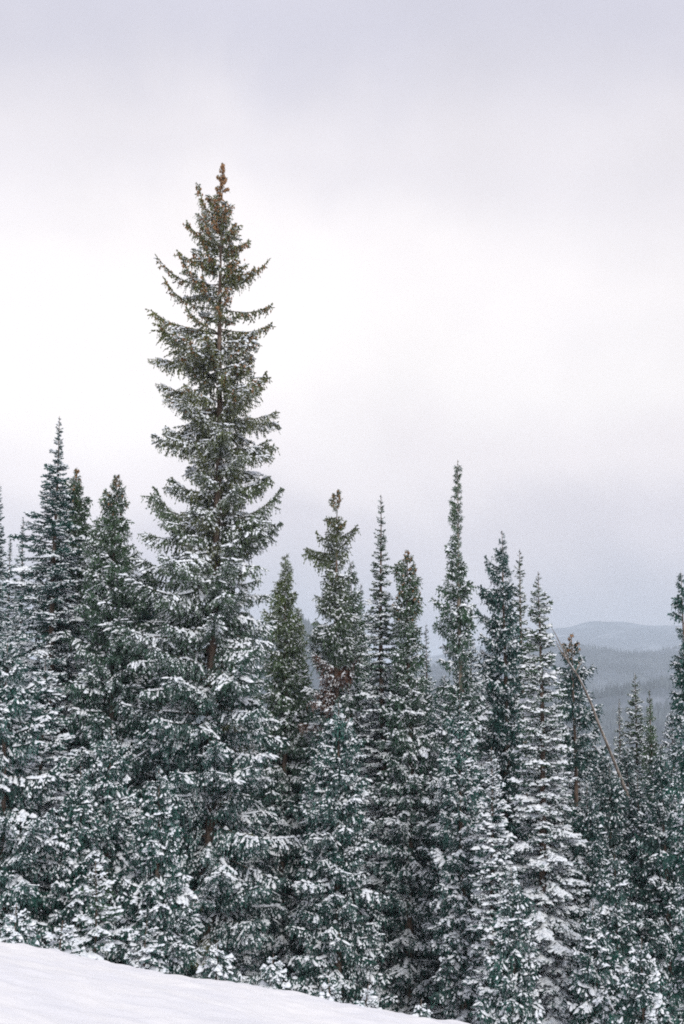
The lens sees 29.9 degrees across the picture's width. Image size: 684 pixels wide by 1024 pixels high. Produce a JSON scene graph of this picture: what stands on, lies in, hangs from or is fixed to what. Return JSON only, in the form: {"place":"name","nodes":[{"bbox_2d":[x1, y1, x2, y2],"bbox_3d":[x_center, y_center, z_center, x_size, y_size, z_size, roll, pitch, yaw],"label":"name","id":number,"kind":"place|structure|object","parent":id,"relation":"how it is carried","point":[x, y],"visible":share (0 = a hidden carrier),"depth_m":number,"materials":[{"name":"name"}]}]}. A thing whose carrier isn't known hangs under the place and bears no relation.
{"place":"outdoors","nodes":[
{"label":"outdoors","id":0,"kind":"place"},
{"bbox_2d":[0,807,682,1023],"bbox_3d":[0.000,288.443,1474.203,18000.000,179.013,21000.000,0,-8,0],"label":"snow ground","id":1,"kind":"structure","parent":0,"point":[45,986],"depth_m":11.44,"materials":[{"name":"white snow"}]},
{"bbox_2d":[0,486,13,749],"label":"fir tree","id":2,"kind":"object","parent":1,"relation":"on","point":[3,623],"visible":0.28,"depth_m":58.14,"materials":[{"name":"green plant"}]},
{"bbox_2d":[0,538,15,795],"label":"fir tree","id":3,"kind":"object","parent":1,"relation":"on","point":[9,599],"visible":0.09,"depth_m":61.97,"materials":[{"name":"green plant"}]},
{"bbox_2d":[0,611,31,919],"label":"conifer","id":4,"kind":"object","parent":1,"relation":"on","point":[13,633],"visible":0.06,"depth_m":56.52,"materials":[{"name":"green plant"}]},
{"bbox_2d":[0,517,32,794],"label":"fir tree","id":5,"kind":"object","parent":1,"relation":"on","point":[16,594],"visible":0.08,"depth_m":59.87,"materials":[{"name":"green plant"}]},
{"bbox_2d":[0,903,40,946],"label":"sapling","id":6,"kind":"object","parent":1,"relation":"on","point":[26,928],"visible":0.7,"depth_m":24.08,"materials":[{"name":"white wood"}]},
{"bbox_2d":[0,636,74,949],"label":"spruce tree","id":7,"kind":"object","parent":1,"relation":"on","point":[25,832],"visible":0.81,"depth_m":30.09,"materials":[{"name":"green plant"}]},
{"bbox_2d":[3,655,77,945],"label":"fir tree","id":8,"kind":"object","parent":1,"relation":"on","point":[56,757],"visible":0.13,"depth_m":32.29,"materials":[{"name":"green plant"}]},
{"bbox_2d":[0,416,100,918],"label":"fir tree","id":9,"kind":"object","parent":1,"relation":"on","point":[56,582],"visible":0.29,"depth_m":39.70,"materials":[{"name":"green plant"}]},
{"bbox_2d":[41,920,84,955],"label":"sapling","id":10,"kind":"object","parent":1,"relation":"on","point":[66,933],"visible":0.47,"depth_m":25.09,"materials":[{"name":"white wood"}]},
{"bbox_2d":[19,468,107,824],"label":"spruce tree","id":11,"kind":"object","parent":1,"relation":"on","point":[78,501],"visible":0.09,"depth_m":41.97,"materials":[{"name":"green plant"}]},
{"bbox_2d":[45,767,110,953],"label":"spruce tree","id":12,"kind":"object","parent":1,"relation":"on","point":[82,833],"visible":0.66,"depth_m":29.94,"materials":[{"name":"green plant"}]},
{"bbox_2d":[61,858,131,959],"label":"sapling","id":13,"kind":"object","parent":1,"relation":"on","point":[107,943],"visible":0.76,"depth_m":26.50,"materials":[{"name":"white wood"}]},
{"bbox_2d":[41,474,167,940],"bbox_3d":[-6.969,6.615,38.452,3.726,15.759,3.913,0,-8,0],"label":"spruce tree","id":14,"kind":"object","parent":1,"relation":"on","point":[106,682],"visible":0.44,"depth_m":38.30,"materials":[{"name":"green plant"}]},
{"bbox_2d":[62,727,147,964],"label":"spruce tree","id":15,"kind":"object","parent":1,"relation":"on","point":[119,870],"visible":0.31,"depth_m":31.06,"materials":[{"name":"green plant"}]},
{"bbox_2d":[123,920,168,973],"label":"sapling","id":16,"kind":"object","parent":1,"relation":"on","point":[141,958],"visible":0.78,"depth_m":26.86,"materials":[{"name":"white wood"}]},
{"bbox_2d":[108,565,185,908],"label":"spruce tree","id":17,"kind":"object","parent":1,"relation":"on","point":[144,618],"visible":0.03,"depth_m":40.36,"materials":[{"name":"green plant"}]},
{"bbox_2d":[108,765,205,974],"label":"spruce tree","id":18,"kind":"object","parent":1,"relation":"on","point":[169,903],"visible":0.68,"depth_m":29.92,"materials":[{"name":"green plant"}]},
{"bbox_2d":[161,672,204,848],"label":"conifer","id":19,"kind":"object","parent":1,"relation":"on","point":[187,722],"visible":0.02,"depth_m":54.01,"materials":[{"name":"green plant"}]},
{"bbox_2d":[166,746,219,974],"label":"spruce tree","id":20,"kind":"object","parent":1,"relation":"on","point":[180,804],"depth_m":40.00,"materials":[{"name":"green plant"}]},
{"bbox_2d":[98,162,304,985],"bbox_3d":[-4.110,1.992,38.059,5.616,26.074,5.580,-4,-9,27],"label":"spruce tree","id":21,"kind":"object","parent":1,"relation":"on","point":[209,572],"visible":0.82,"depth_m":37.37,"materials":[{"name":"green plant"}]},
{"bbox_2d":[196,940,244,982],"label":"sapling","id":22,"kind":"object","parent":1,"relation":"on","point":[220,970],"visible":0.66,"depth_m":26.90,"materials":[{"name":"white wood"}]},
{"bbox_2d":[204,667,269,973],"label":"conifer","id":23,"kind":"object","parent":1,"relation":"on","point":[243,965],"visible":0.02,"depth_m":50.88,"materials":[{"name":"green plant"}]},
{"bbox_2d":[258,955,292,990],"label":"sapling","id":24,"kind":"object","parent":1,"relation":"on","point":[276,977],"visible":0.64,"depth_m":26.88,"materials":[{"name":"white wood"}]},
{"bbox_2d":[237,553,314,988],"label":"spruce tree","id":25,"kind":"object","parent":1,"relation":"on","point":[280,866],"visible":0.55,"depth_m":43.84,"materials":[{"name":"green plant"}]},
{"bbox_2d":[251,607,321,966],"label":"spruce tree","id":26,"kind":"object","parent":1,"relation":"on","point":[305,669],"visible":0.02,"depth_m":46.63,"materials":[{"name":"green plant"}]},
{"bbox_2d":[254,688,328,981],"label":"spruce tree","id":27,"kind":"object","parent":1,"relation":"on","point":[296,791],"visible":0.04,"depth_m":44.43,"materials":[{"name":"green plant"}]},
{"bbox_2d":[318,978,342,1002],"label":"sapling","id":28,"kind":"object","parent":1,"relation":"on","point":[335,997],"visible":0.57,"depth_m":25.85,"materials":[{"name":"white wood"}]},
{"bbox_2d":[284,489,378,996],"bbox_3d":[-0.171,8.053,42.342,3.532,17.832,3.628,0,-8,0],"label":"spruce tree","id":29,"kind":"object","parent":1,"relation":"on","point":[331,601],"visible":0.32,"depth_m":42.56,"materials":[{"name":"green plant"}]},
{"bbox_2d":[285,702,398,1009],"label":"spruce tree","id":30,"kind":"object","parent":1,"relation":"on","point":[335,892],"visible":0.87,"depth_m":35.55,"materials":[{"name":"green plant"}]},
{"bbox_2d":[330,561,378,977],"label":"spruce tree","id":31,"kind":"object","parent":1,"relation":"on","point":[360,632],"visible":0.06,"depth_m":49.66,"materials":[{"name":"green plant"}]},
{"bbox_2d":[353,585,372,758],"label":"fir tree","id":32,"kind":"object","parent":1,"relation":"on","point":[365,613],"visible":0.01,"depth_m":55.86,"materials":[{"name":"green plant"}]},
{"bbox_2d":[354,985,381,1008],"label":"sapling","id":33,"kind":"object","parent":1,"relation":"on","point":[368,997],"visible":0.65,"depth_m":25.82,"materials":[{"name":"white wood"}]},
{"bbox_2d":[356,652,392,967],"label":"conifer","id":34,"kind":"object","parent":1,"relation":"on","point":[375,706],"depth_m":53.03,"materials":[{"name":"green plant"}]},
{"bbox_2d":[357,676,394,964],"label":"conifer","id":35,"kind":"object","parent":1,"relation":"on","point":[374,758],"visible":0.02,"depth_m":44.23,"materials":[{"name":"green plant"}]},
{"bbox_2d":[348,496,420,1009],"bbox_3d":[1.214,8.169,41.263,3.026,17.648,3.036,0,-8,0],"label":"fir tree","id":36,"kind":"object","parent":1,"relation":"on","point":[383,673],"visible":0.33,"depth_m":41.34,"materials":[{"name":"green plant"}]},
{"bbox_2d":[372,665,431,967],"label":"conifer","id":37,"kind":"object","parent":1,"relation":"on","point":[414,923],"visible":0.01,"depth_m":42.74,"materials":[{"name":"green plant"}]},
{"bbox_2d":[366,550,452,1018],"bbox_3d":[2.135,8.886,40.170,3.225,15.502,2.949,0,-8,0],"label":"spruce tree","id":38,"kind":"object","parent":1,"relation":"on","point":[405,823],"visible":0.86,"depth_m":39.80,"materials":[{"name":"green plant"}]},
{"bbox_2d":[391,673,443,967],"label":"conifer","id":39,"kind":"object","parent":1,"relation":"on","point":[431,716],"visible":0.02,"depth_m":45.96,"materials":[{"name":"green plant"}]},
{"bbox_2d":[412,1000,432,1017],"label":"sapling","id":40,"kind":"object","parent":1,"relation":"on","point":[425,1013],"visible":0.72,"depth_m":24.84,"materials":[{"name":"white wood"}]},
{"bbox_2d":[420,625,439,715],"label":"fir tree","id":41,"kind":"object","parent":1,"relation":"on","point":[432,684],"visible":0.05,"depth_m":57.55,"materials":[{"name":"green plant"}]},
{"bbox_2d":[421,723,454,1003],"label":"fir tree","id":42,"kind":"object","parent":1,"relation":"on","point":[436,754],"visible":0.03,"depth_m":42.85,"materials":[{"name":"green plant"}]},
{"bbox_2d":[427,676,468,892],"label":"conifer","id":43,"kind":"object","parent":1,"relation":"on","point":[438,718],"visible":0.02,"depth_m":50.19,"materials":[{"name":"green plant"}]},
{"bbox_2d":[409,460,504,1019],"bbox_3d":[3.664,7.515,39.333,3.307,18.526,3.105,0,-8,0],"label":"spruce tree","id":44,"kind":"object","parent":1,"relation":"on","point":[462,616],"visible":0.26,"depth_m":39.48,"materials":[{"name":"green plant"}]},
{"bbox_2d":[426,698,495,1023],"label":"spruce tree","id":45,"kind":"object","parent":1,"relation":"on","point":[454,902],"visible":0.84,"depth_m":35.72,"materials":[{"name":"green plant"}]},
{"bbox_2d":[456,636,489,782],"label":"conifer","id":46,"kind":"object","parent":1,"relation":"on","point":[474,677],"visible":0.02,"depth_m":54.24,"materials":[{"name":"green plant"}]},
{"bbox_2d":[475,663,503,856],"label":"conifer","id":47,"kind":"object","parent":1,"relation":"on","point":[484,761],"visible":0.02,"depth_m":44.52,"materials":[{"name":"green plant"}]},
{"bbox_2d":[462,747,519,1023],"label":"fir tree","id":48,"kind":"object","parent":1,"relation":"on","point":[497,822],"visible":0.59,"depth_m":33.83,"materials":[{"name":"green plant"}]},
{"bbox_2d":[472,869,549,1023],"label":"spruce tree","id":49,"kind":"object","parent":1,"relation":"on","point":[514,951],"visible":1,"depth_m":29.65,"materials":[{"name":"green plant"}]},
{"bbox_2d":[473,531,555,1016],"bbox_3d":[5.153,8.902,40.133,3.080,16.766,3.147,5,-10,-33],"label":"spruce tree","id":50,"kind":"object","parent":1,"relation":"on","point":[502,730],"visible":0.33,"depth_m":40.45,"materials":[{"name":"green plant"}]},
{"bbox_2d":[509,549,566,981],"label":"fir tree","id":51,"kind":"object","parent":1,"relation":"on","point":[521,622],"visible":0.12,"depth_m":41.77,"materials":[{"name":"green plant"}]},
{"bbox_2d":[521,692,557,849],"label":"conifer","id":52,"kind":"object","parent":1,"relation":"on","point":[538,741],"depth_m":56.77,"materials":[{"name":"green wood"}]},
{"bbox_2d":[507,574,590,1023],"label":"fir tree","id":53,"kind":"object","parent":1,"relation":"on","point":[543,896],"visible":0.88,"depth_m":35.87,"materials":[{"name":"green plant"}]},
{"bbox_2d":[532,735,580,994],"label":"conifer","id":54,"kind":"object","parent":1,"relation":"on","point":[564,800],"visible":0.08,"depth_m":43.24,"materials":[{"name":"green plant"}]},
{"bbox_2d":[552,699,571,789],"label":"conifer","id":55,"kind":"object","parent":1,"relation":"on","point":[562,757],"visible":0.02,"depth_m":59.03,"materials":[{"name":"green plant"}]},
{"bbox_2d":[558,753,581,946],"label":"conifer","id":56,"kind":"object","parent":1,"relation":"on","point":[572,786],"visible":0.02,"depth_m":46.08,"materials":[{"name":"green plant"}]},
{"bbox_2d":[564,730,593,804],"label":"conifer","id":57,"kind":"object","parent":1,"relation":"on","point":[581,789],"visible":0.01,"depth_m":50.45,"materials":[{"name":"green plant"}]},
{"bbox_2d":[551,633,612,1013],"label":"pine tree","id":58,"kind":"object","parent":1,"relation":"on","point":[582,718],"visible":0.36,"depth_m":44.21,"materials":[{"name":"green plant"}]},
{"bbox_2d":[557,785,620,1020],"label":"spruce tree","id":59,"kind":"object","parent":1,"relation":"on","point":[587,859],"visible":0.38,"depth_m":36.73,"materials":[{"name":"green plant"}]},
{"bbox_2d":[586,725,601,797],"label":"conifer","id":60,"kind":"object","parent":1,"relation":"on","point":[594,746],"visible":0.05,"depth_m":51.16,"materials":[{"name":"green plant"}]},
{"bbox_2d":[566,903,625,1023],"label":"spruce tree","id":61,"kind":"object","parent":1,"relation":"on","point":[598,962],"visible":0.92,"depth_m":29.61,"materials":[{"name":"green plant"}]},
{"bbox_2d":[584,746,637,918],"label":"conifer","id":62,"kind":"object","parent":1,"relation":"on","point":[603,765],"visible":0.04,"depth_m":45.52,"materials":[{"name":"green plant"}]},
{"bbox_2d":[552,629,678,946],"bbox_3d":[10.195,11.759,42.881,8.574,15.425,0.636,7,-11,-41],"label":"dead tree","id":63,"kind":"object","parent":1,"relation":"on","point":[604,738],"visible":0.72,"depth_m":41.90,"materials":[{"name":"brown wood"}]},
{"bbox_2d":[610,699,626,804],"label":"fir tree","id":64,"kind":"object","parent":1,"relation":"on","point":[619,749],"visible":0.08,"depth_m":54.13,"materials":[{"name":"green plant"}]},
{"bbox_2d":[575,847,662,1023],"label":"spruce tree","id":65,"kind":"object","parent":1,"relation":"on","point":[620,927],"visible":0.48,"depth_m":32.70,"materials":[{"name":"green plant"}]},
{"bbox_2d":[588,766,650,970],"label":"spruce tree","id":66,"kind":"object","parent":1,"relation":"on","point":[615,839],"visible":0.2,"depth_m":39.81,"materials":[{"name":"green plant"}]},
{"bbox_2d":[615,746,653,888],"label":"conifer","id":67,"kind":"object","parent":1,"relation":"on","point":[627,768],"visible":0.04,"depth_m":46.88,"materials":[{"name":"green plant"}]},
{"bbox_2d":[622,673,650,863],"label":"spruce tree","id":68,"kind":"object","parent":1,"relation":"on","point":[631,735],"visible":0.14,"depth_m":55.09,"materials":[{"name":"green plant"}]},
{"bbox_2d":[608,937,669,1023],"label":"spruce tree","id":69,"kind":"object","parent":1,"relation":"on","point":[648,1000],"visible":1,"depth_m":27.73,"materials":[{"name":"green plant"}]},
{"bbox_2d":[621,775,673,971],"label":"spruce tree","id":70,"kind":"object","parent":1,"relation":"on","point":[637,800],"visible":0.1,"depth_m":40.91,"materials":[{"name":"green plant"}]},
{"bbox_2d":[638,690,673,878],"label":"spruce tree","id":71,"kind":"object","parent":1,"relation":"on","point":[650,747],"visible":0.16,"depth_m":53.11,"materials":[{"name":"green plant"}]},
{"bbox_2d":[629,746,683,1023],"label":"spruce tree","id":72,"kind":"object","parent":1,"relation":"on","point":[660,923],"visible":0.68,"depth_m":38.69,"materials":[{"name":"green plant"}]},
{"bbox_2d":[657,573,683,1023],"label":"pine tree","id":73,"kind":"object","parent":1,"relation":"on","point":[676,859],"visible":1,"depth_m":32.38,"materials":[{"name":"green plant"}]},
{"bbox_2d":[660,711,683,975],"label":"conifer","id":74,"kind":"object","parent":1,"relation":"on","point":[668,735],"visible":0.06,"depth_m":54.15,"materials":[{"name":"green plant"}]},
{"bbox_2d":[0,0,683,664],"label":"sky","id":75,"kind":"structure","parent":0,"point":[468,215],"materials":[{"name":"white"}]},
{"bbox_2d":[23,646,683,692],"bbox_3d":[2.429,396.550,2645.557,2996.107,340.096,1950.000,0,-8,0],"label":"mountain","id":76,"kind":"structure","parent":0,"point":[614,675],"depth_m":2775.79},
{"bbox_2d":[415,642,682,694],"bbox_3d":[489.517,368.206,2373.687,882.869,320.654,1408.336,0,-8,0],"label":"distant forest","id":77,"kind":"object","parent":76,"relation":"on","point":[628,668],"visible":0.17,"depth_m":2829.32,"materials":[{"name":"grey plant"}]},
{"bbox_2d":[23,636,683,796],"bbox_3d":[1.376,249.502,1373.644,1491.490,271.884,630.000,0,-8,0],"label":"mountain","id":78,"kind":"structure","parent":0,"point":[660,695],"depth_m":1461.15,"materials":[{"name":"grey"}]},
{"bbox_2d":[195,612,683,804],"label":"distant forest","id":79,"kind":"object","parent":78,"relation":"on","point":[608,718],"visible":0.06,"depth_m":1410.89,"materials":[{"name":"plant"}]},
{"bbox_2d":[503,674,534,796],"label":"conifer","id":80,"kind":"object","parent":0,"point":[518,716],"visible":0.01,"depth_m":50.82,"materials":[{"name":"green wood"}]},
{"bbox_2d":[418,621,682,666],"bbox_3d":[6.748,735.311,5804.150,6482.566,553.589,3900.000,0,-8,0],"label":"mountain","id":81,"kind":"structure","parent":0,"point":[622,636],"depth_m":5936.56,"materials":[{"name":"grey snow"}]}
]}

